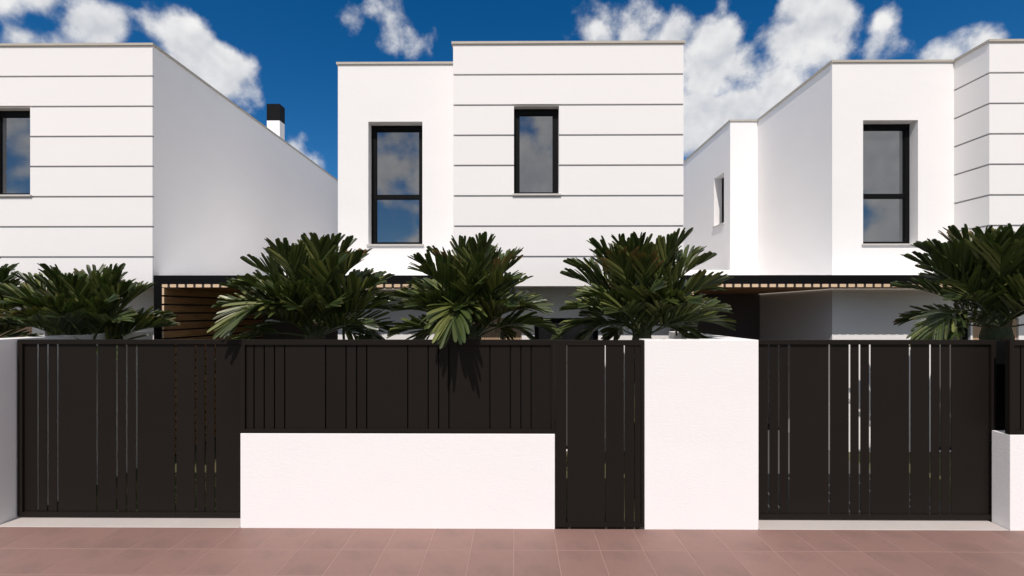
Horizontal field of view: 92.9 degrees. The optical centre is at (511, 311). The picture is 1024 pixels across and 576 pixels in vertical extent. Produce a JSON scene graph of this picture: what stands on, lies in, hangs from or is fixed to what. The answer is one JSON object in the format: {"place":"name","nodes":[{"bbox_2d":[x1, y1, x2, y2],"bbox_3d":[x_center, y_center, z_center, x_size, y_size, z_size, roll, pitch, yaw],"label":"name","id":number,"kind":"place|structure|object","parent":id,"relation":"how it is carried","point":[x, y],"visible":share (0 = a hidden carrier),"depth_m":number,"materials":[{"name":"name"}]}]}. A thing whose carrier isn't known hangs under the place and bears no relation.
{"place":"outdoors","nodes":[
{"label":"outdoors","id":0,"kind":"place"},
{"bbox_2d":[0,43,337,338],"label":"house","id":1,"kind":"structure","parent":0,"point":[145,162],"depth_m":7.43,"materials":[{"name":"paint"}]},
{"bbox_2d":[0,111,32,196],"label":"window","id":2,"kind":"structure","parent":1,"relation":"in","point":[15,136],"depth_m":7.57,"materials":[{"name":"glass"}]},
{"bbox_2d":[0,527,1023,575],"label":"pavement","id":3,"kind":"structure","parent":0,"point":[76,551],"depth_m":4.61,"materials":[{"name":"tile"}]},
{"bbox_2d":[0,517,240,527],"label":"driveway threshold","id":4,"kind":"object","parent":3,"relation":"on","point":[182,522],"visible":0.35,"depth_m":5.25,"materials":[{"name":"concrete"}]},
{"bbox_2d":[17,339,242,516],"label":"sliding gate","id":5,"kind":"structure","parent":4,"relation":"on","point":[77,427],"depth_m":5.38,"materials":[{"name":"black metal"}]},
{"bbox_2d":[758,519,1008,530],"bbox_3d":[3.888,2.323,5.215,2.594,0.094,0.268,0,0,0],"label":"driveway threshold","id":6,"kind":"object","parent":3,"relation":"on","point":[835,524],"visible":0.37,"depth_m":5.20,"materials":[{"name":"concrete"}]},
{"bbox_2d":[758,340,1004,519],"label":"sliding gate","id":7,"kind":"structure","parent":6,"relation":"on","point":[977,392],"depth_m":5.31,"materials":[{"name":"black metal"}]},
{"bbox_2d":[0,0,1023,178],"label":"sky","id":8,"kind":"structure","parent":0,"point":[742,58],"materials":[{"name":"blue"}]},
{"bbox_2d":[38,428,991,521],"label":"front yard ground","id":9,"kind":"structure","parent":0,"point":[566,482],"depth_m":6.50,"materials":[{"name":"soil"}]},
{"bbox_2d":[0,257,41,337],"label":"palm","id":10,"kind":"object","parent":9,"relation":"on","point":[6,277],"visible":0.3,"depth_m":6.47,"materials":[{"name":"green plant"}]},
{"bbox_2d":[0,263,179,360],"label":"palm","id":11,"kind":"object","parent":9,"relation":"on","point":[82,302],"visible":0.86,"depth_m":6.18,"materials":[{"name":"green plant"}]},
{"bbox_2d":[154,270,432,455],"bbox_3d":[-3.149,0.699,11.465,4.573,3.167,8.120,0,0,0],"label":"carport","id":12,"kind":"object","parent":9,"relation":"on","point":[194,311],"visible":0.29,"depth_m":7.98,"materials":[{"name":"brown wood"}]},
{"bbox_2d":[207,232,399,367],"bbox_3d":[-2.459,0.695,6.018,2.195,3.279,2.147,0,0,0],"label":"palm","id":13,"kind":"object","parent":9,"relation":"on","point":[309,295],"visible":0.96,"depth_m":5.72,"materials":[{"name":"green plant"}]},
{"bbox_2d":[386,231,561,348],"bbox_3d":[-0.475,0.710,5.916,2.025,3.248,2.064,0,0,-35],"label":"palm","id":14,"kind":"object","parent":9,"relation":"on","point":[458,298],"visible":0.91,"depth_m":5.54,"materials":[{"name":"green plant"}]},
{"bbox_2d":[336,40,684,450],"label":"house","id":15,"kind":"structure","parent":9,"relation":"on","point":[549,156],"depth_m":7.36,"materials":[{"name":"paint"}]},
{"bbox_2d":[366,126,423,245],"bbox_3d":[-1.909,-2.094,8.070,0.937,2.036,0.270,0,0,0],"label":"window","id":16,"kind":"structure","parent":15,"relation":"in","point":[396,151],"depth_m":8.16,"materials":[{"name":"glass"}]},
{"bbox_2d":[512,109,560,195],"bbox_3d":[0.371,-2.436,7.442,0.732,1.364,0.230,0,0,0],"label":"window","id":17,"kind":"structure","parent":15,"relation":"in","point":[535,130],"depth_m":7.51,"materials":[{"name":"glass"}]},
{"bbox_2d":[534,318,597,448],"bbox_3d":[0.889,1.182,8.028,1.044,2.155,0.070,0,0,0],"label":"entrance door","id":18,"kind":"structure","parent":15,"relation":"in","point":[541,334],"depth_m":8.01,"materials":[{"name":"black metal"}]},
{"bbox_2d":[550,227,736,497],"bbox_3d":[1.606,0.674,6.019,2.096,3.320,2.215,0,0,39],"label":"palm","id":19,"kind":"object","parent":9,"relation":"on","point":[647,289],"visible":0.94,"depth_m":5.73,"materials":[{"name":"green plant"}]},
{"bbox_2d":[683,39,1023,451],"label":"house","id":20,"kind":"structure","parent":9,"relation":"on","point":[855,167],"depth_m":7.91,"materials":[{"name":"paint"}]},
{"bbox_2d":[712,178,723,227],"bbox_3d":[4.755,-2.493,10.933,0.270,1.135,0.580,0,0,0],"label":"side window","id":21,"kind":"structure","parent":20,"relation":"in","point":[722,178],"depth_m":11.14,"materials":[{"name":"black metal"}]},
{"bbox_2d":[862,124,912,245],"bbox_3d":[6.150,-2.094,8.007,0.937,2.036,0.270,0,0,0],"label":"window","id":22,"kind":"structure","parent":20,"relation":"in","point":[886,147],"depth_m":8.09,"materials":[{"name":"glass"}]},
{"bbox_2d":[939,318,967,449],"bbox_3d":[7.181,1.182,7.979,0.524,2.155,0.070,0,0,0],"label":"entrance window","id":23,"kind":"structure","parent":20,"relation":"in","point":[966,330],"depth_m":7.97,"materials":[{"name":"black metal"}]},
{"bbox_2d":[890,223,1023,346],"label":"palm","id":24,"kind":"object","parent":9,"relation":"on","point":[981,270],"visible":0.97,"depth_m":5.91,"materials":[{"name":"green plant"}]},
{"bbox_2d":[555,527,639,528],"bbox_3d":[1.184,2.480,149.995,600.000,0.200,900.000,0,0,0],"label":"ground","id":25,"kind":"structure","parent":0,"point":[597,528],"depth_m":5.34,"materials":[{"name":"brown tile"}]},
{"bbox_2d":[0,331,152,524],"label":"boundary wall","id":26,"kind":"structure","parent":25,"relation":"on","point":[8,429],"depth_m":5.34,"materials":[{"name":"paint"}]},
{"bbox_2d":[241,433,554,528],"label":"wall","id":27,"kind":"structure","parent":25,"relation":"on","point":[397,480],"depth_m":5.12,"materials":[{"name":"paint"}]},
{"bbox_2d":[241,339,554,433],"bbox_3d":[-1.209,0.789,5.149,3.315,0.987,0.052,0,0,0],"label":"fence","id":28,"kind":"object","parent":27,"relation":"on","point":[388,386],"visible":0.99,"depth_m":5.14,"materials":[{"name":"black metal"}]},
{"bbox_2d":[639,331,757,529],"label":"boundary wall","id":29,"kind":"structure","parent":25,"relation":"on","point":[701,434],"depth_m":5.09,"materials":[{"name":"paint"}]},
{"bbox_2d":[555,340,643,527],"bbox_3d":[0.921,1.284,5.138,0.936,1.968,0.050,0,0,0],"label":"walk in gate","id":30,"kind":"object","parent":29,"relation":"attached to","point":[585,433],"visible":0.99,"depth_m":5.12,"materials":[{"name":"black metal"}]},
{"bbox_2d":[992,430,1023,530],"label":"wall","id":31,"kind":"structure","parent":25,"relation":"on","point":[1008,481],"depth_m":5.09,"materials":[{"name":"paint"}]},
{"bbox_2d":[1005,340,1023,434],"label":"fence","id":32,"kind":"object","parent":31,"relation":"on","point":[1014,387],"visible":1,"depth_m":5.09,"materials":[{"name":"black metal"}]},
{"bbox_2d":[768,424,950,512],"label":"driveway","id":33,"kind":"structure","parent":0,"point":[828,481],"depth_m":6.41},
{"bbox_2d":[671,270,950,339],"bbox_3d":[4.911,0.699,11.402,4.573,3.167,8.120,0,0,0],"label":"carport","id":34,"kind":"object","parent":33,"relation":"on","point":[745,289],"visible":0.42,"depth_m":7.86,"materials":[{"name":"black metal"}]}
]}

